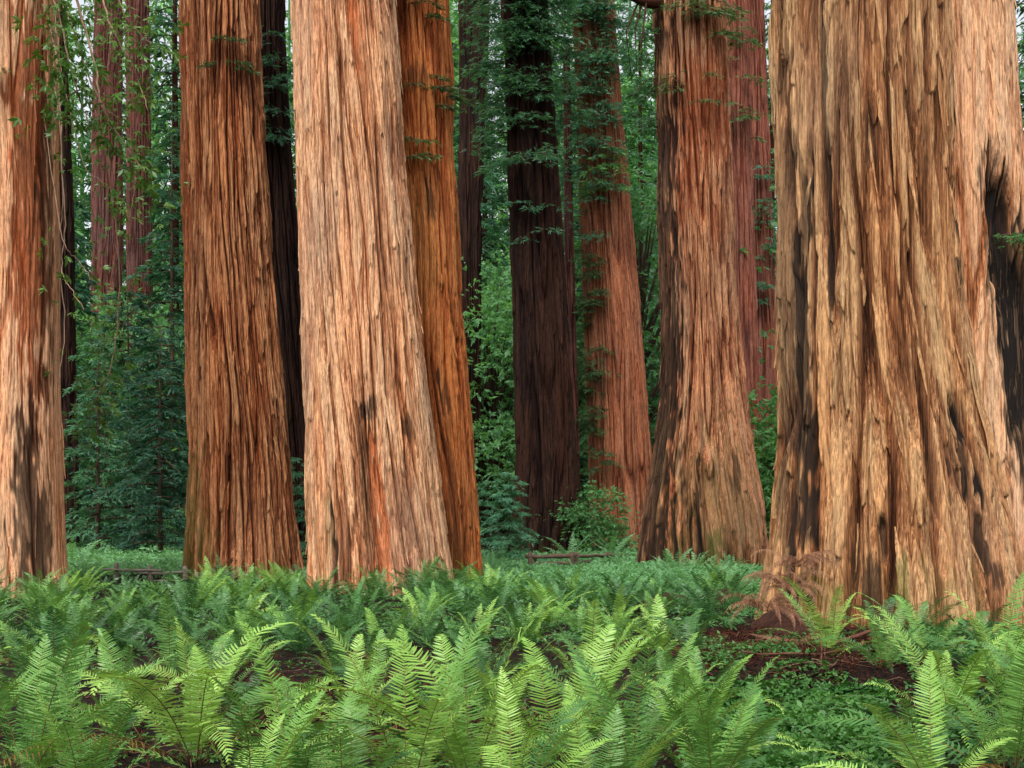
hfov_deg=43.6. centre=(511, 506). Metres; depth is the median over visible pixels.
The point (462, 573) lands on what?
sword fern
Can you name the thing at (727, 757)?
sword fern
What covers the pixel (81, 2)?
sky
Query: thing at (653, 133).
conifer tree
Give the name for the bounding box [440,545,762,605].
fern carpet
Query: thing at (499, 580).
sword fern
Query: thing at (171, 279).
conifer tree
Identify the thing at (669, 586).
sword fern
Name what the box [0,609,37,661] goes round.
sword fern
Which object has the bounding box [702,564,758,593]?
sword fern
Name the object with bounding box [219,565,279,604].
sword fern
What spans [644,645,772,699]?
sword fern
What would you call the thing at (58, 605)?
sword fern
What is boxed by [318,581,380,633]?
sword fern
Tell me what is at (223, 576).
sword fern
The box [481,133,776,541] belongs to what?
broadleaf tree
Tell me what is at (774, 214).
conifer tree
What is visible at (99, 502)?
hemlock
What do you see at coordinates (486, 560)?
sword fern
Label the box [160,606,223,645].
sword fern
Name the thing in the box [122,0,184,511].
conifer tree
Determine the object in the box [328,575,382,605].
sword fern
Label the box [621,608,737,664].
sword fern
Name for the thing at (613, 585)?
sword fern
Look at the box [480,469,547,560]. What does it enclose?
young conifer
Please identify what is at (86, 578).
sword fern
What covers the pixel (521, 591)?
sword fern
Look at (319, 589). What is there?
sword fern
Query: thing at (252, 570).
sword fern
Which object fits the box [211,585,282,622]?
sword fern
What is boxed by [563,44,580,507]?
redwood tree
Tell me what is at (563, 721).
sword fern
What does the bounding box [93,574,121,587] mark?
sword fern
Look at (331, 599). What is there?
sword fern
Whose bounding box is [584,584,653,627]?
sword fern
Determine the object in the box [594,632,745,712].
sword fern
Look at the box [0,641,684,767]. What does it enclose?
sorrel scatter
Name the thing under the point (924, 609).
sword fern
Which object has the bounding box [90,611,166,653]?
sword fern
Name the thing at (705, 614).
sword fern
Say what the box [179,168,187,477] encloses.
conifer tree
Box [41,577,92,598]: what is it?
sword fern
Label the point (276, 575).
sword fern
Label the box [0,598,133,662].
sword fern
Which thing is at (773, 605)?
dead fern
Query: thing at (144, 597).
sword fern
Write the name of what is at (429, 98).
redwood tree
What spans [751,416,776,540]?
shrub
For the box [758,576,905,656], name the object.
sword fern
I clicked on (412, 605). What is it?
sword fern
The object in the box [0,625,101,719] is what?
sword fern
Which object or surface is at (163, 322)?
broadleaf tree
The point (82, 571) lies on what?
sword fern
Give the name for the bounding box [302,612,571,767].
sword fern
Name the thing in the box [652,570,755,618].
sword fern
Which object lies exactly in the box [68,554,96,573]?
sword fern
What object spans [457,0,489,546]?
redwood tree
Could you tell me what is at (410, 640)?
sword fern
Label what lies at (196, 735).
sword fern
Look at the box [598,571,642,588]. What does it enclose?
sword fern
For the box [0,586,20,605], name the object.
sword fern
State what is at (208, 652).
sword fern
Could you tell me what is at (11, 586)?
sword fern
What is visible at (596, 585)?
sword fern
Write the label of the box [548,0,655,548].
redwood tree
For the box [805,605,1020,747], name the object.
sword fern
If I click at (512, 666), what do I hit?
sword fern
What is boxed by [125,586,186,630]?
sword fern
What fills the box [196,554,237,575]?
sword fern
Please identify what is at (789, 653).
fallen branch
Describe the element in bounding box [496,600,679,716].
sword fern
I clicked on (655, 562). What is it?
sword fern
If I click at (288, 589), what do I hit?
sword fern
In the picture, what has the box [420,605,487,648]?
sword fern
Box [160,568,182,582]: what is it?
sword fern
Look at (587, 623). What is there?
sword fern
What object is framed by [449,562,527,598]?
sword fern
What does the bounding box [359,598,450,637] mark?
sword fern
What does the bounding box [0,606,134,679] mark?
sword fern
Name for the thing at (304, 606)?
sword fern
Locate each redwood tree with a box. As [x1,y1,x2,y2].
[0,0,69,598]
[58,0,79,546]
[90,0,124,529]
[125,0,154,525]
[178,0,304,579]
[260,0,307,556]
[290,0,453,595]
[395,0,482,580]
[451,0,594,553]
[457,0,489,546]
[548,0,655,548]
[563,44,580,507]
[616,0,767,566]
[725,0,769,454]
[749,0,777,449]
[754,0,1023,632]
[951,0,1023,558]
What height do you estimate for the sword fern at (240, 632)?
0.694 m
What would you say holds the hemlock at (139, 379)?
on the ground
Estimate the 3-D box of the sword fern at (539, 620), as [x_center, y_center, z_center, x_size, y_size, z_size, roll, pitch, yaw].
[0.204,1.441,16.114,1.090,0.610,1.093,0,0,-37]
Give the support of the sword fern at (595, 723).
on the ground
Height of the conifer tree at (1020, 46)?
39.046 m
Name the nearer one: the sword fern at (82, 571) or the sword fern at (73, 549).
the sword fern at (82, 571)
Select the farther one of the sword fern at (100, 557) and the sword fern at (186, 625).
the sword fern at (100, 557)
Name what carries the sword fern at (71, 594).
on the ground
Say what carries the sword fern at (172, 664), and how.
on the ground
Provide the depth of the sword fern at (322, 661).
9.38 m
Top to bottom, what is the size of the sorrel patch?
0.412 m
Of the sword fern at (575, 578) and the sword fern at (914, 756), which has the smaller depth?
the sword fern at (914, 756)
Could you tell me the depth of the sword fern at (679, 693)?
9.07 m
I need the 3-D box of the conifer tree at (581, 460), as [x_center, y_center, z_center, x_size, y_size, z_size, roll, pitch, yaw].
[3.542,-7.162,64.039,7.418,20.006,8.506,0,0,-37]
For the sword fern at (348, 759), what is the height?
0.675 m
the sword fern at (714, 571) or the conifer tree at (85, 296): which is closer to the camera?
the sword fern at (714, 571)
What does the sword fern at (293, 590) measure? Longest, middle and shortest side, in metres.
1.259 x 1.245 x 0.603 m
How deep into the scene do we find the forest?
123.19 m
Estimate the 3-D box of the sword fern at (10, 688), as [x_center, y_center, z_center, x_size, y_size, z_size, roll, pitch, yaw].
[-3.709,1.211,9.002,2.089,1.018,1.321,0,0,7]
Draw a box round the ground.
[0,534,1023,767]
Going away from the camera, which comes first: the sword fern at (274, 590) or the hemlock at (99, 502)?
the sword fern at (274, 590)
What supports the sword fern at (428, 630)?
on the ground
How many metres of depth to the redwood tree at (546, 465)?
45.18 m
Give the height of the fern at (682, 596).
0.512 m
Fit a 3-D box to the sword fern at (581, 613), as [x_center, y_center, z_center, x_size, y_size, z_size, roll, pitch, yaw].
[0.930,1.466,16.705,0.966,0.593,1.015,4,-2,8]
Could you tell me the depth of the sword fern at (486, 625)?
16.92 m
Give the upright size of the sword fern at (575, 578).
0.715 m
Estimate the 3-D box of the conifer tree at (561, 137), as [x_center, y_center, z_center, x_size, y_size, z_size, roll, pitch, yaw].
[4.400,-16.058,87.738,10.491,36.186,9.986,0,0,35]
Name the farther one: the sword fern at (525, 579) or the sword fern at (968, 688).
the sword fern at (525, 579)
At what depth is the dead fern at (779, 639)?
14.20 m
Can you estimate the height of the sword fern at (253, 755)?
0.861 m
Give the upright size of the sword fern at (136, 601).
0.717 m
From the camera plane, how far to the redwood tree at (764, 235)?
61.56 m
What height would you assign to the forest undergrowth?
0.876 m
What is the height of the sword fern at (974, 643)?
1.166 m
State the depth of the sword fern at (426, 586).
21.38 m
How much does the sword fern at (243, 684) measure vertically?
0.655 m
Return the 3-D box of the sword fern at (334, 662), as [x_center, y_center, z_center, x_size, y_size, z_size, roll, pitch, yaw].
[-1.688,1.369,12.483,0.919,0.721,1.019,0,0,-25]
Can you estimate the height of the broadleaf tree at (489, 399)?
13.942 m
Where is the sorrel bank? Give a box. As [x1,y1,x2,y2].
[685,630,911,696]
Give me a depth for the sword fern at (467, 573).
26.89 m
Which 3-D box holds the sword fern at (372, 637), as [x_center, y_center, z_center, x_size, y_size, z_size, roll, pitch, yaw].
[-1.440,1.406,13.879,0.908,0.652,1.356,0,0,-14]
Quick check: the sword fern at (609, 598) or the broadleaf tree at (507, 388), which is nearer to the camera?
the sword fern at (609, 598)
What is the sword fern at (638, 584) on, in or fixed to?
on the ground
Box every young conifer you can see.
[291,457,307,565]
[477,479,514,551]
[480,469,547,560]
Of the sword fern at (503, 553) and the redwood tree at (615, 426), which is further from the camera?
the redwood tree at (615, 426)
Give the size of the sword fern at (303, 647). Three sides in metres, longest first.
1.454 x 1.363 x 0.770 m
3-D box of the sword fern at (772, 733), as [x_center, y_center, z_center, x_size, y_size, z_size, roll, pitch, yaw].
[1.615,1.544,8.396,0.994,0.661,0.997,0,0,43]
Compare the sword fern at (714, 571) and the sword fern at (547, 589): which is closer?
the sword fern at (547, 589)
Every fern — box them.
[0,567,17,588]
[0,567,87,611]
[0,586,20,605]
[0,586,29,622]
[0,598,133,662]
[0,599,109,655]
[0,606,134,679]
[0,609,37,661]
[0,617,396,766]
[0,620,44,667]
[0,621,176,767]
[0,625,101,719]
[0,631,124,736]
[0,667,178,767]
[1,608,150,692]
[2,579,26,600]
[4,583,91,624]
[9,568,84,608]
[15,582,87,625]
[27,584,92,613]
[32,569,95,595]
[34,592,112,633]
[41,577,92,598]
[51,628,201,742]
[52,568,103,593]
[58,561,111,595]
[67,534,108,564]
[68,551,99,576]
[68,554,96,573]
[75,563,113,583]
[85,547,110,562]
[87,601,176,641]
[88,586,156,627]
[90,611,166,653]
[91,575,165,619]
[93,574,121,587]
[94,589,267,694]
[105,589,123,602]
[111,690,331,767]
[116,618,297,717]
[118,569,134,578]
[120,574,145,583]
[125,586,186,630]
[132,589,161,606]
[135,570,229,623]
[141,579,166,600]
[150,630,242,677]
[159,566,230,607]
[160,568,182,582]
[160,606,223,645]
[169,652,342,723]
[176,572,241,602]
[179,570,206,583]
[179,585,265,628]
[187,555,236,587]
[188,610,271,649]
[193,561,246,587]
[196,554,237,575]
[199,611,302,666]
[201,589,262,611]
[204,621,420,767]
[208,562,246,581]
[209,569,249,599]
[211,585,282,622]
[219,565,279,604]
[235,595,292,634]
[242,559,298,591]
[242,563,263,579]
[242,568,270,583]
[242,588,321,640]
[242,589,351,655]
[249,576,292,607]
[250,559,300,588]
[255,575,326,612]
[256,634,441,733]
[259,563,309,601]
[262,598,339,625]
[270,587,325,620]
[273,698,450,767]
[280,562,305,577]
[284,576,326,595]
[287,612,381,685]
[287,626,431,711]
[288,566,306,583]
[291,596,637,767]
[299,565,354,602]
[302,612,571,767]
[304,589,370,626]
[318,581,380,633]
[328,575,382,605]
[339,563,403,600]
[342,608,413,670]
[345,616,425,657]
[346,588,396,617]
[347,562,387,594]
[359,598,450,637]
[373,567,451,601]
[378,587,455,630]
[381,598,477,647]
[385,623,603,746]
[393,569,468,607]
[395,556,464,594]
[401,581,468,621]
[406,566,464,597]
[407,638,562,701]
[413,577,503,615]
[415,612,529,682]
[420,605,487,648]
[427,558,475,589]
[430,624,733,767]
[443,596,513,637]
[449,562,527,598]
[451,560,508,586]
[453,566,494,580]
[456,572,525,619]
[467,572,526,609]
[469,569,498,597]
[470,593,583,650]
[478,596,550,630]
[479,666,616,767]
[482,552,503,563]
[483,549,506,562]
[483,549,515,569]
[483,561,505,570]
[483,565,530,588]
[483,595,560,640]
[486,542,521,560]
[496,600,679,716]
[501,573,549,602]
[501,574,601,624]
[503,561,550,586]
[508,617,752,767]
[527,680,707,767]
[530,576,580,612]
[532,568,607,609]
[535,564,602,591]
[544,532,601,558]
[547,596,620,637]
[548,599,647,660]
[565,579,603,605]
[568,603,667,646]
[569,573,618,600]
[580,529,636,553]
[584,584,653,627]
[586,566,664,612]
[592,580,627,610]
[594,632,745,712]
[596,574,636,595]
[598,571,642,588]
[603,641,804,749]
[606,571,659,608]
[606,594,701,650]
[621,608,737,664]
[626,655,797,767]
[630,588,681,622]
[634,588,744,615]
[637,557,682,578]
[637,576,684,597]
[641,575,676,595]
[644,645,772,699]
[646,554,673,568]
[648,553,678,570]
[648,654,797,728]
[650,579,698,595]
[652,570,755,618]
[653,576,700,591]
[655,560,696,582]
[655,575,759,625]
[657,544,704,570]
[658,580,705,616]
[659,573,695,593]
[670,682,849,765]
[679,570,749,593]
[681,551,712,567]
[683,558,746,584]
[695,561,739,577]
[699,553,725,573]
[701,565,731,587]
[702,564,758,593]
[705,565,753,592]
[710,551,740,568]
[716,563,755,581]
[718,580,759,610]
[718,593,809,629]
[722,557,751,567]
[741,570,831,608]
[748,631,847,645]
[751,549,844,583]
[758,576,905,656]
[795,634,1023,767]
[800,652,1018,767]
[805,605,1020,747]
[816,600,962,673]
[820,597,931,640]
[825,693,997,767]
[838,592,992,658]
[871,592,967,634]
[909,628,1023,721]
[917,572,1023,685]
[926,603,1023,650]
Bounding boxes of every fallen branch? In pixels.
[742,649,841,655]
[807,613,822,665]
[827,622,900,646]
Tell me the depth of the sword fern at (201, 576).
27.45 m
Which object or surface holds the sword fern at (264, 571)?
on the ground
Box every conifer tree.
[73,178,133,541]
[74,10,158,433]
[74,196,88,449]
[111,101,188,540]
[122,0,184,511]
[124,243,187,517]
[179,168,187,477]
[286,27,297,218]
[451,23,458,190]
[453,0,510,339]
[453,119,514,530]
[483,1,575,405]
[504,171,589,541]
[504,177,587,533]
[552,15,588,528]
[617,0,660,381]
[637,184,660,441]
[643,141,660,320]
[764,0,776,280]
[771,173,777,283]
[1014,0,1023,127]
[1020,89,1023,132]
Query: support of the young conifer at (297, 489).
on the ground
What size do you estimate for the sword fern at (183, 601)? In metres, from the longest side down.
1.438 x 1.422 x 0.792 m
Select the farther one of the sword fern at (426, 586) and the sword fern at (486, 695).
the sword fern at (426, 586)
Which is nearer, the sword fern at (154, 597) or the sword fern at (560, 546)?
the sword fern at (154, 597)
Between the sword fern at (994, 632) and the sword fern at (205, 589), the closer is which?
the sword fern at (994, 632)
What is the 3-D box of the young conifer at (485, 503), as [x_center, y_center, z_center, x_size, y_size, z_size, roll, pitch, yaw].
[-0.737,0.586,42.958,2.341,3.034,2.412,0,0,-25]
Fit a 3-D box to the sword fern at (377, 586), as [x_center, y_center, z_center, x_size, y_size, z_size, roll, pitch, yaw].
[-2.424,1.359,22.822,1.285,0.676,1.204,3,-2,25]
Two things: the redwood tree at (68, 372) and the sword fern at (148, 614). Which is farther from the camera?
the redwood tree at (68, 372)
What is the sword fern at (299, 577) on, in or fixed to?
on the ground
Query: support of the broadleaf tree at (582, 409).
on the ground
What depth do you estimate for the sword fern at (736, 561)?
33.36 m
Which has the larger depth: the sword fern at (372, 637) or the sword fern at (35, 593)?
the sword fern at (35, 593)
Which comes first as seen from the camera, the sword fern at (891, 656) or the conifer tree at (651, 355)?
the sword fern at (891, 656)
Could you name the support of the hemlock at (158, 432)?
on the ground
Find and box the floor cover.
[898,613,1023,767]
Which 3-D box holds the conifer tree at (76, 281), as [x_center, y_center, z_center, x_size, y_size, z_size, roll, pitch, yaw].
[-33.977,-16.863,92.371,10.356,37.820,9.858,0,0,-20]
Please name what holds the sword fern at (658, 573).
on the ground
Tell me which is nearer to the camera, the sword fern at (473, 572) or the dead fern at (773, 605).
the dead fern at (773, 605)
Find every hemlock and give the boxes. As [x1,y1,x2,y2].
[61,327,165,552]
[76,360,117,544]
[77,290,185,547]
[82,326,188,558]
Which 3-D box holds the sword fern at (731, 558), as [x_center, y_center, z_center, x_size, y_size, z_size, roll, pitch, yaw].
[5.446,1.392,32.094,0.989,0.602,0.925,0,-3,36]
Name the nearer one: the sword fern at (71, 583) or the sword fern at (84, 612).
the sword fern at (84, 612)
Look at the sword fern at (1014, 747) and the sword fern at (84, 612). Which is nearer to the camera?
the sword fern at (1014, 747)
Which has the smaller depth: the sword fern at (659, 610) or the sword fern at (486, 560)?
the sword fern at (659, 610)
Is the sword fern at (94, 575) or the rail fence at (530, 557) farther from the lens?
the rail fence at (530, 557)
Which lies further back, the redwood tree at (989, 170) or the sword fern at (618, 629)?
the redwood tree at (989, 170)
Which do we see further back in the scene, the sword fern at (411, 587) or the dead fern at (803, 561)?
the sword fern at (411, 587)
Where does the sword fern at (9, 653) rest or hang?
on the ground
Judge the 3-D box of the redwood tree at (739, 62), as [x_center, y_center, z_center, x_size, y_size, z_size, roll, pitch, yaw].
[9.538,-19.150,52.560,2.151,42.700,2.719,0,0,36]
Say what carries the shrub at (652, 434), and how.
on the ground
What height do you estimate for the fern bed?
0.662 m
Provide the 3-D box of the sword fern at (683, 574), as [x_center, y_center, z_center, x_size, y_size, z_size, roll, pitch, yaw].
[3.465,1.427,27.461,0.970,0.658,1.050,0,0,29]
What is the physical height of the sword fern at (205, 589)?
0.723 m
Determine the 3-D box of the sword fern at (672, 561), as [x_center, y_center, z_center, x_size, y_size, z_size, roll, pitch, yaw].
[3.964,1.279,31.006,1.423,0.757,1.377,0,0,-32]
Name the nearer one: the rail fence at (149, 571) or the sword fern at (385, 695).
the sword fern at (385, 695)
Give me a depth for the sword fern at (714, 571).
25.85 m
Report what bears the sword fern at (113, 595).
on the ground
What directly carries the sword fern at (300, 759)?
on the ground
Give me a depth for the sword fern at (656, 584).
22.90 m
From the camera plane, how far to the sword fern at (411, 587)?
22.08 m
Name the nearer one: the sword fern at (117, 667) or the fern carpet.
the sword fern at (117, 667)
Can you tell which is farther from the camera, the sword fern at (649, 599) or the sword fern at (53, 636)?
the sword fern at (649, 599)
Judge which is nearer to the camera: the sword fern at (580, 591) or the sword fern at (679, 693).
the sword fern at (679, 693)
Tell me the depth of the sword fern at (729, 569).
29.15 m
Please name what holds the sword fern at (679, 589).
on the ground
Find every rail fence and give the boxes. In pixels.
[103,563,189,580]
[525,552,633,568]
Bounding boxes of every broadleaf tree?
[76,276,188,508]
[82,287,188,534]
[461,243,588,546]
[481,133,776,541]
[481,221,586,540]
[483,310,659,519]
[584,295,660,424]
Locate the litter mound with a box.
[751,606,826,637]
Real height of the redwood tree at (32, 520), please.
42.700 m
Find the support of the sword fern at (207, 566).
on the ground
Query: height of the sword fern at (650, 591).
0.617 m
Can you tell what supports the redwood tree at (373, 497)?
on the ground
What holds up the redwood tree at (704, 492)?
on the ground
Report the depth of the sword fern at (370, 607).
19.87 m
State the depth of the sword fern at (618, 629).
15.39 m
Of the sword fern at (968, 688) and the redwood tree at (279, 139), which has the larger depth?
the redwood tree at (279, 139)
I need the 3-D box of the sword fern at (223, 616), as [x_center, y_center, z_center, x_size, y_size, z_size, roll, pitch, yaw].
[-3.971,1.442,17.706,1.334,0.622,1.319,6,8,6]
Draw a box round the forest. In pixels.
[66,0,1023,520]
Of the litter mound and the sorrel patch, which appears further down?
the sorrel patch
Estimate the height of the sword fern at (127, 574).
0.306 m
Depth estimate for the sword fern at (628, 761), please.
7.60 m
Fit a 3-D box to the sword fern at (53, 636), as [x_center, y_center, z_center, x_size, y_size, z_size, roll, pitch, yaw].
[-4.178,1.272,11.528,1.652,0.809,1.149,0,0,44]
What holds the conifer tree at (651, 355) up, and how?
on the ground
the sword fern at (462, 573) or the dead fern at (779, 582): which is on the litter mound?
the dead fern at (779, 582)
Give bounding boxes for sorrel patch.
[671,674,899,767]
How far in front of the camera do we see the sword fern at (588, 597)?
22.41 m
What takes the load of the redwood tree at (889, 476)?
on the ground
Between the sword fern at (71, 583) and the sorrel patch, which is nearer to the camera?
the sorrel patch
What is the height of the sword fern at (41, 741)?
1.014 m
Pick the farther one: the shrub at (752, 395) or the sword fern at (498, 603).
the shrub at (752, 395)
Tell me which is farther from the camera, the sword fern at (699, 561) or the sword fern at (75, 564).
the sword fern at (699, 561)
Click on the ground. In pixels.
(322, 636)
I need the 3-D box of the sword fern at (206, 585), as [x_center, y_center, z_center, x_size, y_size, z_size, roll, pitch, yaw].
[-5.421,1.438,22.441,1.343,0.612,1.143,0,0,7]
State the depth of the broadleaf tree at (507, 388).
61.36 m
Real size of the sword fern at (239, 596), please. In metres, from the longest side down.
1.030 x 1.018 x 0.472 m
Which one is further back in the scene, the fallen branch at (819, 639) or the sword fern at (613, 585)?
the sword fern at (613, 585)
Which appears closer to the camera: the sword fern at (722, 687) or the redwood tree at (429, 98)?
the sword fern at (722, 687)
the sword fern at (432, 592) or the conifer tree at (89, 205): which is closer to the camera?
the sword fern at (432, 592)
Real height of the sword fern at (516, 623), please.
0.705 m
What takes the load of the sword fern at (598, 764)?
on the ground
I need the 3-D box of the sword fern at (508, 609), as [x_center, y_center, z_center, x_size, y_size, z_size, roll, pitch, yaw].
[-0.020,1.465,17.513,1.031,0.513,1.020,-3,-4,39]
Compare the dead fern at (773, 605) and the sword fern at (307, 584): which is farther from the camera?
the sword fern at (307, 584)
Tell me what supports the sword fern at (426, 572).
on the ground
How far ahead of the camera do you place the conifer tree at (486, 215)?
99.75 m
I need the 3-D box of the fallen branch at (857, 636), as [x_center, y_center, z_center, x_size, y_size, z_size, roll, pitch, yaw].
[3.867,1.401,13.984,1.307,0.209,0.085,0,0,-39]
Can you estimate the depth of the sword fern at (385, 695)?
11.22 m
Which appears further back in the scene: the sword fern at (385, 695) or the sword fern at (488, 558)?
the sword fern at (488, 558)
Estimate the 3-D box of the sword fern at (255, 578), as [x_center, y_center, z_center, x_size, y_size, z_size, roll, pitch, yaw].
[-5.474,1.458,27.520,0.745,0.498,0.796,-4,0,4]
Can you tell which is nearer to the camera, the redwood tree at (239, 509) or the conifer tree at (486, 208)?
the redwood tree at (239, 509)
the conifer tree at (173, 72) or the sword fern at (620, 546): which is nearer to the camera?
the sword fern at (620, 546)
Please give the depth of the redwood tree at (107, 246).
74.30 m
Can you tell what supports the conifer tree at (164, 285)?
on the ground
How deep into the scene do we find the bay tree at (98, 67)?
24.22 m
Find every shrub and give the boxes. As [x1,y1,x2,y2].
[140,506,185,549]
[536,479,639,553]
[580,423,655,511]
[748,382,777,537]
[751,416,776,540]
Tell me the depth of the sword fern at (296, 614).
16.41 m
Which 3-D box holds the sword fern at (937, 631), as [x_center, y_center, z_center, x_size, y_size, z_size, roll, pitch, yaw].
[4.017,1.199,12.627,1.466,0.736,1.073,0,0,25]
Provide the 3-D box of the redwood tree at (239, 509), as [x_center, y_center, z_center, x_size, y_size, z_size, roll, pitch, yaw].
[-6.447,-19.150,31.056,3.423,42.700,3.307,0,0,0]
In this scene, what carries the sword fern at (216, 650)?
on the ground
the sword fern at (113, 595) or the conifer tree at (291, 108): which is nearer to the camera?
the sword fern at (113, 595)
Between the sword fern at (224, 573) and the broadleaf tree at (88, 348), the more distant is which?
the broadleaf tree at (88, 348)
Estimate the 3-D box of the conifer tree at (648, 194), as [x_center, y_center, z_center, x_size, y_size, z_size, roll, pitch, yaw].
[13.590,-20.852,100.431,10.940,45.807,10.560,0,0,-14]
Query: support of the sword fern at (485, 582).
on the ground
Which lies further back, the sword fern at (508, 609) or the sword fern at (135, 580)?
the sword fern at (135, 580)
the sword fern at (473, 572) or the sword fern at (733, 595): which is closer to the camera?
the sword fern at (733, 595)
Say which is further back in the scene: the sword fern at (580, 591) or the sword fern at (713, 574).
the sword fern at (713, 574)
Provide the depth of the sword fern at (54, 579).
20.88 m
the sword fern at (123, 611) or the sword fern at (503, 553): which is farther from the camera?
the sword fern at (503, 553)
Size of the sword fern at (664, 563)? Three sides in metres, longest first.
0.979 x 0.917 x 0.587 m
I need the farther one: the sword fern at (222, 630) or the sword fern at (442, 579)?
the sword fern at (442, 579)
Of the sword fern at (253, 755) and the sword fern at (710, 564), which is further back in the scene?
the sword fern at (710, 564)
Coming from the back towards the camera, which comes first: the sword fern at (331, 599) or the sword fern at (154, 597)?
the sword fern at (154, 597)
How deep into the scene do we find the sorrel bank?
12.64 m
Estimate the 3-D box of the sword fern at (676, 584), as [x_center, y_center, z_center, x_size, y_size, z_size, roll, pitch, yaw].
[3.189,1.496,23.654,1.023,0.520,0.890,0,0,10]
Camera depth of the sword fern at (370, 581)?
23.92 m
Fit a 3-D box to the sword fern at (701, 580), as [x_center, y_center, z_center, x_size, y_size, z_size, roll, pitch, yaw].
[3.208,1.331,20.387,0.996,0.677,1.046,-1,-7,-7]
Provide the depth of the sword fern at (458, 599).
19.97 m
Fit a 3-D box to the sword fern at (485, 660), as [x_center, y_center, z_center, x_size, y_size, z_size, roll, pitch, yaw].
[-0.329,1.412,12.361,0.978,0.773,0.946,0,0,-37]
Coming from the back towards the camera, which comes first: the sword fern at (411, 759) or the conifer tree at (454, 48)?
the conifer tree at (454, 48)
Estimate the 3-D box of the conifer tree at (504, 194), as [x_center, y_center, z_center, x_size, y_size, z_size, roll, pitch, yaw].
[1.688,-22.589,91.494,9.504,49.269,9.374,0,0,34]
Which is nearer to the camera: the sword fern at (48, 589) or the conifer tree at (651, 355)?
the sword fern at (48, 589)
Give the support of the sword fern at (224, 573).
on the ground
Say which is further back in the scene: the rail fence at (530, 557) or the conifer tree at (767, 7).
the conifer tree at (767, 7)
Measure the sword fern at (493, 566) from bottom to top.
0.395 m
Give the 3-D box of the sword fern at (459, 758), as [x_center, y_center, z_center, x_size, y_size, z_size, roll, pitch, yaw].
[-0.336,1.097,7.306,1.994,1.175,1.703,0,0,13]
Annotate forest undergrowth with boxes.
[67,540,306,578]
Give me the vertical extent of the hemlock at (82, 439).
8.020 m
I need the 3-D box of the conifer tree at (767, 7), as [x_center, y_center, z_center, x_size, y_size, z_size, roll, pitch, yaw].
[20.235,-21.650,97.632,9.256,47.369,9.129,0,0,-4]
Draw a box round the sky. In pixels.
[66,0,1023,502]
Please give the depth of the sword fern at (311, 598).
19.32 m
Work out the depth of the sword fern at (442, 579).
23.20 m
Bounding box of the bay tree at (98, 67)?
[8,0,189,450]
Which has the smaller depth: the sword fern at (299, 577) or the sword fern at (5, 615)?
the sword fern at (5, 615)
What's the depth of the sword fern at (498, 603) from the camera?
19.04 m
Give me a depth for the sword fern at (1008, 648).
11.95 m
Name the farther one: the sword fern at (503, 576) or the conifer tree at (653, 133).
the conifer tree at (653, 133)
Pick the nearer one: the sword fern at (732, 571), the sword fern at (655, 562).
the sword fern at (732, 571)
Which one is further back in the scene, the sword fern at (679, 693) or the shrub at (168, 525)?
the shrub at (168, 525)
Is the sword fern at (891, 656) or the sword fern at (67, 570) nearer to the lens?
the sword fern at (891, 656)
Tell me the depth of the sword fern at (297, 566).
29.15 m
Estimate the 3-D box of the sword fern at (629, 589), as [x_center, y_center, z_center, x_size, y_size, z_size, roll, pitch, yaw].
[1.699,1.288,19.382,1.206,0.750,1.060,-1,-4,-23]
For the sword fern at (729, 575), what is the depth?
23.10 m
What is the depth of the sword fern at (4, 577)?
23.34 m
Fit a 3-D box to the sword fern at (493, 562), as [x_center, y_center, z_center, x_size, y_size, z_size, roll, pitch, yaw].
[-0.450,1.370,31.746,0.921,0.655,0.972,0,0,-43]
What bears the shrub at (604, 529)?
on the ground
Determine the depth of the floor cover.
11.15 m
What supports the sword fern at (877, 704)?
on the ground
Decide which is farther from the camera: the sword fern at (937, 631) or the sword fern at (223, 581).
the sword fern at (223, 581)
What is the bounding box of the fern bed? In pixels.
[0,576,763,651]
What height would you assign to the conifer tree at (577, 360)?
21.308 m
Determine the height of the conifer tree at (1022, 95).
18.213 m
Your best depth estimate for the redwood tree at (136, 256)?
81.38 m
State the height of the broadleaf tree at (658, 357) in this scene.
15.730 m
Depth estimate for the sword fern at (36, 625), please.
14.76 m
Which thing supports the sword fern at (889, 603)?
on the ground
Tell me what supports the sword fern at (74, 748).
on the ground
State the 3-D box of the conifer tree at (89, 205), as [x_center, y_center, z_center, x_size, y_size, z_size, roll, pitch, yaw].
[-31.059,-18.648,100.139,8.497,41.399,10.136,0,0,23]
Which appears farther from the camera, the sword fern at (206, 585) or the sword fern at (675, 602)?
the sword fern at (206, 585)
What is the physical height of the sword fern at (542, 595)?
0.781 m
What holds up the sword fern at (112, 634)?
on the ground

